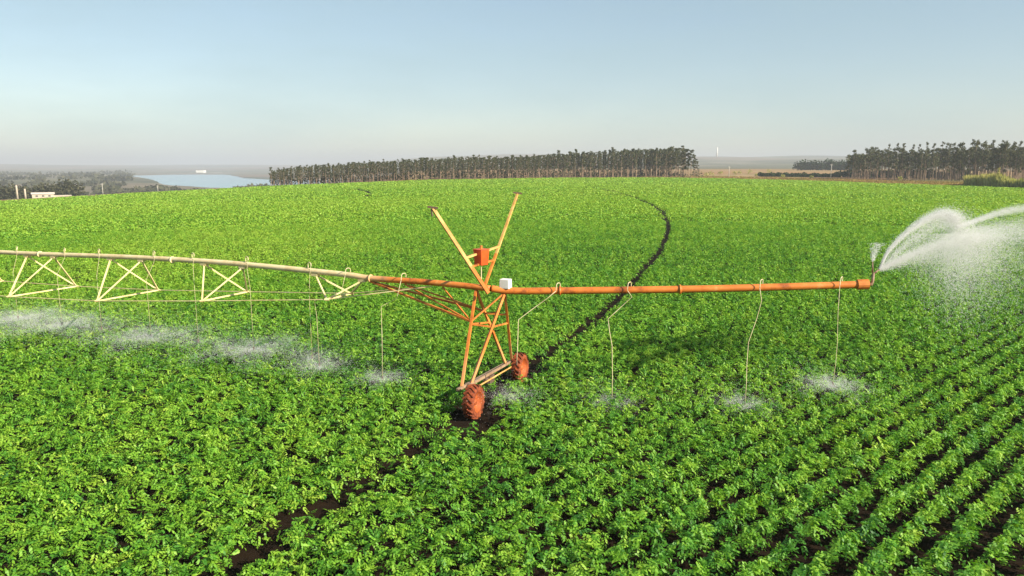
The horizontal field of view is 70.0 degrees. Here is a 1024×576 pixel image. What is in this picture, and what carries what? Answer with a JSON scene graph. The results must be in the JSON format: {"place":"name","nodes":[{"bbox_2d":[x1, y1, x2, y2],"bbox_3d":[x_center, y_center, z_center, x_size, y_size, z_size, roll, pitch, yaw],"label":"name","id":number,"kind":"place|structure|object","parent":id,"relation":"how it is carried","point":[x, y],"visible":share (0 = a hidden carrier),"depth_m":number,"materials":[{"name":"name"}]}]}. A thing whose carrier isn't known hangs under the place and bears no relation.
{"place":"outdoors","nodes":[
{"label":"outdoors","id":0,"kind":"place"},
{"bbox_2d":[31,192,71,197],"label":"farm building","id":1,"kind":"structure","parent":0,"point":[41,194],"depth_m":433.34,"materials":[{"name":"beige paint"}]},
{"bbox_2d":[132,175,325,187],"bbox_3d":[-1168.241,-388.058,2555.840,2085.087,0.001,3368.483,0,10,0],"label":"lake","id":2,"kind":"structure","parent":0,"point":[218,181],"depth_m":1950.65,"materials":[{"name":"blue liquid"}]},
{"bbox_2d":[0,154,1023,575],"bbox_3d":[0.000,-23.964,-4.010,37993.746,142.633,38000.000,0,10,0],"label":"ground","id":3,"kind":"structure","parent":0,"point":[250,552],"depth_m":22.65,"materials":[{"name":"brown soil"}]},
{"bbox_2d":[0,178,84,199],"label":"valley copse","id":4,"kind":"object","parent":3,"relation":"on","point":[66,188],"visible":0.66,"depth_m":533.54,"materials":[{"name":"green plant"}]},
{"bbox_2d":[0,169,269,199],"bbox_3d":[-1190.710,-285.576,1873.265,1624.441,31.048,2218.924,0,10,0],"label":"valley woods","id":5,"kind":"object","parent":3,"relation":"on","point":[110,186],"visible":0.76,"depth_m":1355.43,"materials":[{"name":"plant"}]},
{"bbox_2d":[0,192,879,419],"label":"irrigation machine","id":6,"kind":"object","parent":3,"relation":"on","point":[472,409],"visible":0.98,"depth_m":26.93,"materials":[{"name":"orange metal"}]},
{"bbox_2d":[9,309,142,337],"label":"water spray","id":7,"kind":"object","parent":6,"relation":"attached to","point":[97,326],"visible":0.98,"depth_m":34.67,"materials":[{"name":"white liquid"}]},
{"bbox_2d":[0,288,229,346],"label":"water spray","id":8,"kind":"object","parent":6,"relation":"attached to","point":[21,317],"visible":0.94,"depth_m":37.29,"materials":[{"name":"white liquid"}]},
{"bbox_2d":[0,295,234,351],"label":"water spray","id":9,"kind":"object","parent":6,"relation":"attached to","point":[74,322],"visible":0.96,"depth_m":35.54,"materials":[{"name":"white liquid"}]},
{"bbox_2d":[15,302,322,376],"bbox_3d":[-17.106,1.522,33.185,21.714,2.244,21.352,0,10,0],"label":"water spray","id":10,"kind":"object","parent":6,"relation":"attached to","point":[145,334],"visible":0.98,"depth_m":32.93,"materials":[{"name":"white liquid"}]},
{"bbox_2d":[155,315,272,351],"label":"water spray","id":11,"kind":"object","parent":6,"relation":"attached to","point":[195,341],"visible":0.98,"depth_m":32.13,"materials":[{"name":"white liquid"}]},
{"bbox_2d":[45,317,395,387],"bbox_3d":[-11.644,1.959,31.702,19.198,1.802,19.656,-4,10,-21],"label":"water spray","id":12,"kind":"object","parent":6,"relation":"attached to","point":[256,349],"visible":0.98,"depth_m":30.75,"materials":[{"name":"white liquid"}]},
{"bbox_2d":[245,328,384,376],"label":"water spray","id":13,"kind":"object","parent":6,"relation":"attached to","point":[311,354],"visible":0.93,"depth_m":29.49,"materials":[{"name":"white liquid"}]},
{"bbox_2d":[210,334,438,389],"bbox_3d":[-7.645,2.518,28.944,9.000,1.673,8.088,0,10,0],"label":"water spray","id":14,"kind":"object","parent":6,"relation":"attached to","point":[319,366],"visible":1,"depth_m":28.41,"materials":[{"name":"white liquid"}]},
{"bbox_2d":[306,353,452,399],"bbox_3d":[-5.291,2.914,26.983,7.466,1.968,7.481,3,10,16],"label":"water spray","id":15,"kind":"object","parent":6,"relation":"attached to","point":[373,380],"visible":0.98,"depth_m":27.42,"materials":[{"name":"white liquid"}]},
{"bbox_2d":[441,362,553,427],"bbox_3d":[-0.673,3.190,25.352,9.776,1.593,8.236,-6,11,-33],"label":"water spray","id":16,"kind":"object","parent":6,"relation":"attached to","point":[511,394],"visible":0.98,"depth_m":24.86,"materials":[{"name":"white liquid"}]},
{"bbox_2d":[508,373,660,430],"bbox_3d":[3.146,3.503,25.752,7.394,1.891,7.544,-4,10,-20],"label":"water spray","id":17,"kind":"object","parent":6,"relation":"attached to","point":[610,398],"visible":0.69,"depth_m":25.59,"materials":[{"name":"white liquid"}]},
{"bbox_2d":[632,372,816,443],"bbox_3d":[7.876,3.604,25.209,7.081,1.750,8.883,5,11,27],"label":"water spray","id":18,"kind":"object","parent":6,"relation":"attached to","point":[731,402],"visible":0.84,"depth_m":25.12,"materials":[{"name":"white liquid"}]},
{"bbox_2d":[707,347,920,418],"bbox_3d":[10.574,2.856,24.956,7.951,1.784,8.859,-5,11,-28],"label":"water spray","id":19,"kind":"object","parent":6,"relation":"attached to","point":[829,387],"visible":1,"depth_m":24.74,"materials":[{"name":"white liquid"}]},
{"bbox_2d":[869,242,884,261],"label":"riser spray","id":20,"kind":"object","parent":6,"relation":"attached to","point":[873,255],"visible":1,"depth_m":24.59,"materials":[{"name":"liquid"}]},
{"bbox_2d":[879,201,1023,373],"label":"water jet","id":21,"kind":"object","parent":6,"relation":"attached to","point":[960,240],"visible":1,"depth_m":26.85},
{"bbox_2d":[270,146,687,184],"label":"plantation wood","id":22,"kind":"object","parent":3,"relation":"on","point":[578,162],"visible":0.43,"depth_m":517.77,"materials":[{"name":"green plant"}]},
{"bbox_2d":[272,169,687,185],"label":"understorey","id":23,"kind":"object","parent":3,"relation":"on","point":[503,174],"visible":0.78,"depth_m":488.90,"materials":[{"name":"green plant"}]},
{"bbox_2d":[480,157,485,177],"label":"eucalyptus tree","id":24,"kind":"object","parent":3,"relation":"on","point":[483,168],"visible":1,"depth_m":478.12,"materials":[{"name":"green plant"}]},
{"bbox_2d":[486,156,490,178],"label":"eucalyptus tree","id":25,"kind":"object","parent":3,"relation":"on","point":[487,163],"visible":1,"depth_m":480.32,"materials":[{"name":"green plant"}]},
{"bbox_2d":[0,177,1023,575],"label":"potato crop","id":26,"kind":"object","parent":3,"relation":"on","point":[248,211],"visible":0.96,"depth_m":30.06,"materials":[{"name":"green plant"}]},
{"bbox_2d":[552,153,556,176],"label":"eucalyptus tree","id":27,"kind":"object","parent":3,"relation":"on","point":[554,167],"visible":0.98,"depth_m":510.74,"materials":[{"name":"green plant"}]},
{"bbox_2d":[573,149,577,176],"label":"eucalyptus tree","id":28,"kind":"object","parent":3,"relation":"on","point":[576,152],"visible":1,"depth_m":514.59,"materials":[{"name":"green plant"}]},
{"bbox_2d":[585,152,589,176],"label":"eucalyptus tree","id":29,"kind":"object","parent":3,"relation":"on","point":[586,165],"visible":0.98,"depth_m":528.52,"materials":[{"name":"green plant"}]},
{"bbox_2d":[588,153,593,169],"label":"eucalyptus tree","id":30,"kind":"object","parent":3,"relation":"on","point":[590,165],"visible":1,"depth_m":520.16,"materials":[{"name":"green plant"}]},
{"bbox_2d":[597,151,602,176],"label":"eucalyptus tree","id":31,"kind":"object","parent":3,"relation":"on","point":[599,161],"visible":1,"depth_m":524.37,"materials":[{"name":"green plant"}]},
{"bbox_2d":[602,150,606,176],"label":"eucalyptus tree","id":32,"kind":"object","parent":3,"relation":"on","point":[603,160],"visible":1,"depth_m":536.08,"materials":[{"name":"green plant"}]},
{"bbox_2d":[606,149,610,176],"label":"eucalyptus tree","id":33,"kind":"object","parent":3,"relation":"on","point":[609,150],"visible":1,"depth_m":536.25,"materials":[{"name":"green plant"}]},
{"bbox_2d":[615,153,619,176],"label":"eucalyptus tree","id":34,"kind":"object","parent":3,"relation":"on","point":[618,161],"visible":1,"depth_m":543.63,"materials":[{"name":"green plant"}]},
{"bbox_2d":[619,151,623,176],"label":"eucalyptus tree","id":35,"kind":"object","parent":3,"relation":"on","point":[621,154],"visible":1,"depth_m":534.95,"materials":[{"name":"green plant"}]},
{"bbox_2d":[623,148,626,169],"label":"eucalyptus tree","id":36,"kind":"object","parent":3,"relation":"on","point":[624,159],"visible":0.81,"depth_m":545.38,"materials":[{"name":"green plant"}]},
{"bbox_2d":[629,149,635,176],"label":"eucalyptus tree","id":37,"kind":"object","parent":3,"relation":"on","point":[633,157],"visible":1,"depth_m":541.05,"materials":[{"name":"green plant"}]},
{"bbox_2d":[643,150,647,176],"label":"eucalyptus tree","id":38,"kind":"object","parent":3,"relation":"on","point":[644,161],"visible":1,"depth_m":544.01,"materials":[{"name":"green plant"}]},
{"bbox_2d":[653,147,658,166],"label":"eucalyptus tree","id":39,"kind":"object","parent":3,"relation":"on","point":[656,152],"visible":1,"depth_m":540.79,"materials":[{"name":"green plant"}]},
{"bbox_2d":[658,148,662,174],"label":"eucalyptus tree","id":40,"kind":"object","parent":3,"relation":"on","point":[660,156],"visible":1,"depth_m":542.04,"materials":[{"name":"green plant"}]},
{"bbox_2d":[662,149,668,176],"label":"eucalyptus tree","id":41,"kind":"object","parent":3,"relation":"on","point":[664,161],"visible":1,"depth_m":543.50,"materials":[{"name":"green plant"}]},
{"bbox_2d":[669,147,673,176],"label":"eucalyptus tree","id":42,"kind":"object","parent":3,"relation":"on","point":[672,153],"visible":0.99,"depth_m":545.48,"materials":[{"name":"green plant"}]},
{"bbox_2d":[673,148,678,176],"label":"eucalyptus tree","id":43,"kind":"object","parent":3,"relation":"on","point":[676,149],"visible":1,"depth_m":541.30,"materials":[{"name":"green plant"}]},
{"bbox_2d":[679,148,683,176],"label":"eucalyptus tree","id":44,"kind":"object","parent":3,"relation":"on","point":[681,162],"visible":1,"depth_m":543.13,"materials":[{"name":"green plant"}]},
{"bbox_2d":[681,146,685,176],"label":"eucalyptus tree","id":45,"kind":"object","parent":3,"relation":"on","point":[684,168],"visible":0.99,"depth_m":545.63,"materials":[{"name":"green plant"}]},
{"bbox_2d":[684,149,689,176],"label":"eucalyptus tree","id":46,"kind":"object","parent":3,"relation":"on","point":[686,167],"visible":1,"depth_m":543.11,"materials":[{"name":"green plant"}]},
{"bbox_2d":[688,150,694,176],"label":"eucalyptus tree","id":47,"kind":"object","parent":3,"relation":"on","point":[692,156],"visible":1,"depth_m":539.04,"materials":[{"name":"green plant"}]},
{"bbox_2d":[641,175,963,185],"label":"dry grass","id":48,"kind":"structure","parent":3,"relation":"on","point":[935,182],"depth_m":468.71,"materials":[{"name":"plant"}]},
{"bbox_2d":[704,170,902,179],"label":"roadside bushes","id":49,"kind":"object","parent":3,"relation":"on","point":[783,175],"visible":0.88,"depth_m":630.30,"materials":[{"name":"green plant"}]},
{"bbox_2d":[792,158,853,169],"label":"distant trees","id":50,"kind":"object","parent":3,"relation":"on","point":[826,165],"visible":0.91,"depth_m":953.51,"materials":[{"name":"green plant"}]},
{"bbox_2d":[845,155,852,171],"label":"grove tree","id":51,"kind":"object","parent":3,"relation":"on","point":[849,158],"visible":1,"depth_m":505.48,"materials":[{"name":"green plant"}]},
{"bbox_2d":[851,150,857,178],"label":"grove tree","id":52,"kind":"object","parent":3,"relation":"on","point":[855,154],"visible":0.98,"depth_m":511.83,"materials":[{"name":"green plant"}]},
{"bbox_2d":[852,154,858,174],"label":"grove tree","id":53,"kind":"object","parent":3,"relation":"on","point":[856,156],"visible":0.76,"depth_m":516.94,"materials":[{"name":"green plant"}]},
{"bbox_2d":[855,156,861,178],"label":"grove tree","id":54,"kind":"object","parent":3,"relation":"on","point":[858,163],"visible":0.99,"depth_m":501.51,"materials":[{"name":"green plant"}]},
{"bbox_2d":[857,154,864,178],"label":"grove tree","id":55,"kind":"object","parent":3,"relation":"on","point":[859,167],"visible":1,"depth_m":501.96,"materials":[{"name":"green plant"}]},
{"bbox_2d":[757,169,971,177],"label":"hedge","id":56,"kind":"object","parent":3,"relation":"on","point":[845,173],"visible":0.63,"depth_m":576.12,"materials":[{"name":"green plant"}]},
{"bbox_2d":[861,148,869,179],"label":"grove tree","id":57,"kind":"object","parent":3,"relation":"on","point":[864,157],"visible":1,"depth_m":503.92,"materials":[{"name":"green plant"}]},
{"bbox_2d":[866,150,872,178],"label":"grove tree","id":58,"kind":"object","parent":3,"relation":"on","point":[869,158],"visible":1,"depth_m":504.90,"materials":[{"name":"green plant"}]},
{"bbox_2d":[866,146,876,178],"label":"grove tree","id":59,"kind":"object","parent":3,"relation":"on","point":[873,149],"visible":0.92,"depth_m":506.38,"materials":[{"name":"green plant"}]},
{"bbox_2d":[871,147,878,176],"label":"grove tree","id":60,"kind":"object","parent":3,"relation":"on","point":[876,148],"visible":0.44,"depth_m":513.11,"materials":[{"name":"green plant"}]},
{"bbox_2d":[871,152,880,178],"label":"grove tree","id":61,"kind":"object","parent":3,"relation":"on","point":[876,164],"visible":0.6,"depth_m":507.16,"materials":[{"name":"green plant"}]},
{"bbox_2d":[874,149,881,176],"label":"grove tree","id":62,"kind":"object","parent":3,"relation":"on","point":[878,151],"visible":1,"depth_m":494.41,"materials":[{"name":"green plant"}]},
{"bbox_2d":[879,150,886,177],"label":"grove tree","id":63,"kind":"object","parent":3,"relation":"on","point":[882,155],"visible":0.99,"depth_m":493.25,"materials":[{"name":"green plant"}]},
{"bbox_2d":[879,148,890,179],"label":"grove tree","id":64,"kind":"object","parent":3,"relation":"on","point":[885,154],"visible":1,"depth_m":493.25,"materials":[{"name":"green plant"}]},
{"bbox_2d":[890,148,897,179],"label":"grove tree","id":65,"kind":"object","parent":3,"relation":"on","point":[895,152],"visible":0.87,"depth_m":495.43,"materials":[{"name":"green plant"}]},
{"bbox_2d":[892,146,902,179],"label":"grove tree","id":66,"kind":"object","parent":3,"relation":"on","point":[897,160],"visible":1,"depth_m":489.49,"materials":[{"name":"green plant"}]},
{"bbox_2d":[898,150,904,176],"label":"grove tree","id":67,"kind":"object","parent":3,"relation":"on","point":[900,161],"visible":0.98,"depth_m":491.52,"materials":[{"name":"green plant"}]},
{"bbox_2d":[899,148,906,175],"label":"grove tree","id":68,"kind":"object","parent":3,"relation":"on","point":[903,162],"visible":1,"depth_m":490.05,"materials":[{"name":"green plant"}]},
{"bbox_2d":[905,153,910,179],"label":"grove tree","id":69,"kind":"object","parent":3,"relation":"on","point":[907,154],"visible":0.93,"depth_m":498.21,"materials":[{"name":"green plant"}]},
{"bbox_2d":[907,149,914,178],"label":"grove tree","id":70,"kind":"object","parent":3,"relation":"on","point":[912,156],"visible":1,"depth_m":487.14,"materials":[{"name":"green plant"}]},
{"bbox_2d":[913,151,918,179],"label":"grove tree","id":71,"kind":"object","parent":3,"relation":"on","point":[916,162],"visible":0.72,"depth_m":497.53,"materials":[{"name":"green plant"}]},
{"bbox_2d":[914,150,920,179],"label":"grove tree","id":72,"kind":"object","parent":3,"relation":"on","point":[917,156],"visible":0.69,"depth_m":491.00,"materials":[{"name":"green plant"}]},
{"bbox_2d":[918,149,925,176],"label":"grove tree","id":73,"kind":"object","parent":3,"relation":"on","point":[920,162],"visible":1,"depth_m":484.84,"materials":[{"name":"green plant"}]},
{"bbox_2d":[920,148,930,179],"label":"grove tree","id":74,"kind":"object","parent":3,"relation":"on","point":[925,156],"visible":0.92,"depth_m":487.88,"materials":[{"name":"green plant"}]},
{"bbox_2d":[925,149,936,178],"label":"grove tree","id":75,"kind":"object","parent":3,"relation":"on","point":[931,150],"visible":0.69,"depth_m":491.22,"materials":[{"name":"green plant"}]},
{"bbox_2d":[929,153,938,180],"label":"grove tree","id":76,"kind":"object","parent":3,"relation":"on","point":[936,161],"visible":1,"depth_m":482.30,"materials":[{"name":"green plant"}]},
{"bbox_2d":[851,149,1023,179],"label":"grove wood","id":77,"kind":"object","parent":3,"relation":"on","point":[928,170],"visible":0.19,"depth_m":519.64,"materials":[{"name":"green plant"}]},
{"bbox_2d":[935,148,941,179],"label":"grove tree","id":78,"kind":"object","parent":3,"relation":"on","point":[937,153],"visible":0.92,"depth_m":486.61,"materials":[{"name":"green plant"}]},
{"bbox_2d":[936,148,944,173],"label":"grove tree","id":79,"kind":"object","parent":3,"relation":"on","point":[940,153],"visible":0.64,"depth_m":492.32,"materials":[{"name":"green plant"}]},
{"bbox_2d":[938,149,947,179],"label":"grove tree","id":80,"kind":"object","parent":3,"relation":"on","point":[943,163],"visible":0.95,"depth_m":494.27,"materials":[{"name":"green plant"}]},
{"bbox_2d":[941,149,953,178],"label":"grove tree","id":81,"kind":"object","parent":3,"relation":"on","point":[949,154],"visible":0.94,"depth_m":488.88,"materials":[{"name":"green plant"}]},
{"bbox_2d":[945,143,953,179],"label":"grove tree","id":82,"kind":"object","parent":3,"relation":"on","point":[949,145],"visible":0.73,"depth_m":492.30,"materials":[{"name":"green plant"}]},
{"bbox_2d":[949,147,958,181],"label":"grove tree","id":83,"kind":"object","parent":3,"relation":"on","point":[954,157],"visible":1,"depth_m":441.78,"materials":[{"name":"green plant"}]},
{"bbox_2d":[954,153,963,178],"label":"grove tree","id":84,"kind":"object","parent":3,"relation":"on","point":[958,157],"visible":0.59,"depth_m":454.59,"materials":[{"name":"green plant"}]},
{"bbox_2d":[956,142,966,180],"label":"grove tree","id":85,"kind":"object","parent":3,"relation":"on","point":[961,154],"visible":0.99,"depth_m":438.63,"materials":[{"name":"green plant"}]},
{"bbox_2d":[961,150,969,180],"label":"grove tree","id":86,"kind":"object","parent":3,"relation":"on","point":[966,162],"visible":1,"depth_m":437.14,"materials":[{"name":"green plant"}]},
{"bbox_2d":[963,147,974,174],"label":"grove tree","id":87,"kind":"object","parent":3,"relation":"on","point":[969,150],"visible":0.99,"depth_m":436.09,"materials":[{"name":"green plant"}]},
{"bbox_2d":[969,141,982,173],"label":"grove tree","id":88,"kind":"object","parent":3,"relation":"on","point":[977,143],"visible":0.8,"depth_m":440.77,"materials":[{"name":"green plant"}]},
{"bbox_2d":[975,149,983,175],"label":"grove tree","id":89,"kind":"object","parent":3,"relation":"on","point":[978,151],"visible":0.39,"depth_m":450.48,"materials":[{"name":"green plant"}]},
{"bbox_2d":[977,143,988,173],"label":"grove tree","id":90,"kind":"object","parent":3,"relation":"on","point":[984,145],"visible":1,"depth_m":433.73,"materials":[{"name":"green plant"}]},
{"bbox_2d":[979,145,992,173],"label":"grove tree","id":91,"kind":"object","parent":3,"relation":"on","point":[987,155],"visible":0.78,"depth_m":437.94,"materials":[{"name":"green plant"}]},
{"bbox_2d":[984,144,994,172],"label":"grove tree","id":92,"kind":"object","parent":3,"relation":"on","point":[992,146],"visible":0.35,"depth_m":444.63,"materials":[{"name":"green plant"}]},
{"bbox_2d":[985,147,997,172],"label":"grove tree","id":93,"kind":"object","parent":3,"relation":"on","point":[994,156],"visible":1,"depth_m":432.72,"materials":[{"name":"green plant"}]},
{"bbox_2d":[963,172,1023,187],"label":"tall crop field","id":94,"kind":"structure","parent":3,"relation":"on","point":[991,179],"depth_m":338.94,"materials":[{"name":"green plant"}]},
{"bbox_2d":[990,147,1002,171],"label":"grove tree","id":95,"kind":"object","parent":3,"relation":"on","point":[997,158],"visible":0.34,"depth_m":439.16,"materials":[{"name":"green plant"}]},
{"bbox_2d":[992,143,1007,166],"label":"grove tree","id":96,"kind":"object","parent":3,"relation":"on","point":[1000,151],"visible":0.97,"depth_m":430.40,"materials":[{"name":"green plant"}]},
{"bbox_2d":[996,147,1010,174],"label":"grove tree","id":97,"kind":"object","parent":3,"relation":"on","point":[1004,170],"visible":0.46,"depth_m":435.24,"materials":[{"name":"green plant"}]},
{"bbox_2d":[997,142,1012,174],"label":"grove tree","id":98,"kind":"object","parent":3,"relation":"on","point":[1006,145],"visible":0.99,"depth_m":427.82,"materials":[{"name":"green plant"}]},
{"bbox_2d":[1009,147,1016,176],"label":"grove tree","id":99,"kind":"object","parent":3,"relation":"on","point":[1011,155],"visible":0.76,"depth_m":432.68,"materials":[{"name":"green plant"}]},
{"bbox_2d":[1012,143,1018,177],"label":"grove tree","id":100,"kind":"object","parent":3,"relation":"on","point":[1014,145],"visible":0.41,"depth_m":437.88,"materials":[{"name":"green plant"}]},
{"bbox_2d":[1013,150,1020,177],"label":"grove tree","id":101,"kind":"object","parent":3,"relation":"on","point":[1015,159],"visible":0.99,"depth_m":424.31,"materials":[{"name":"green plant"}]},
{"bbox_2d":[1015,146,1023,179],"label":"grove tree","id":102,"kind":"object","parent":3,"relation":"on","point":[1022,157],"visible":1,"depth_m":423.03,"materials":[{"name":"green plant"}]},
{"bbox_2d":[1016,146,1023,179],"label":"grove tree","id":103,"kind":"object","parent":3,"relation":"on","point":[1018,163],"visible":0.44,"depth_m":437.64,"materials":[{"name":"green plant"}]},
{"bbox_2d":[0,0,1023,164],"label":"sky","id":104,"kind":"structure","parent":0,"point":[83,82],"materials":[{"name":"blue"}]},
{"bbox_2d":[390,176,681,180],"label":"verge grass","id":105,"kind":"structure","parent":0,"point":[521,177],"depth_m":490.69,"materials":[{"name":"green plant"}]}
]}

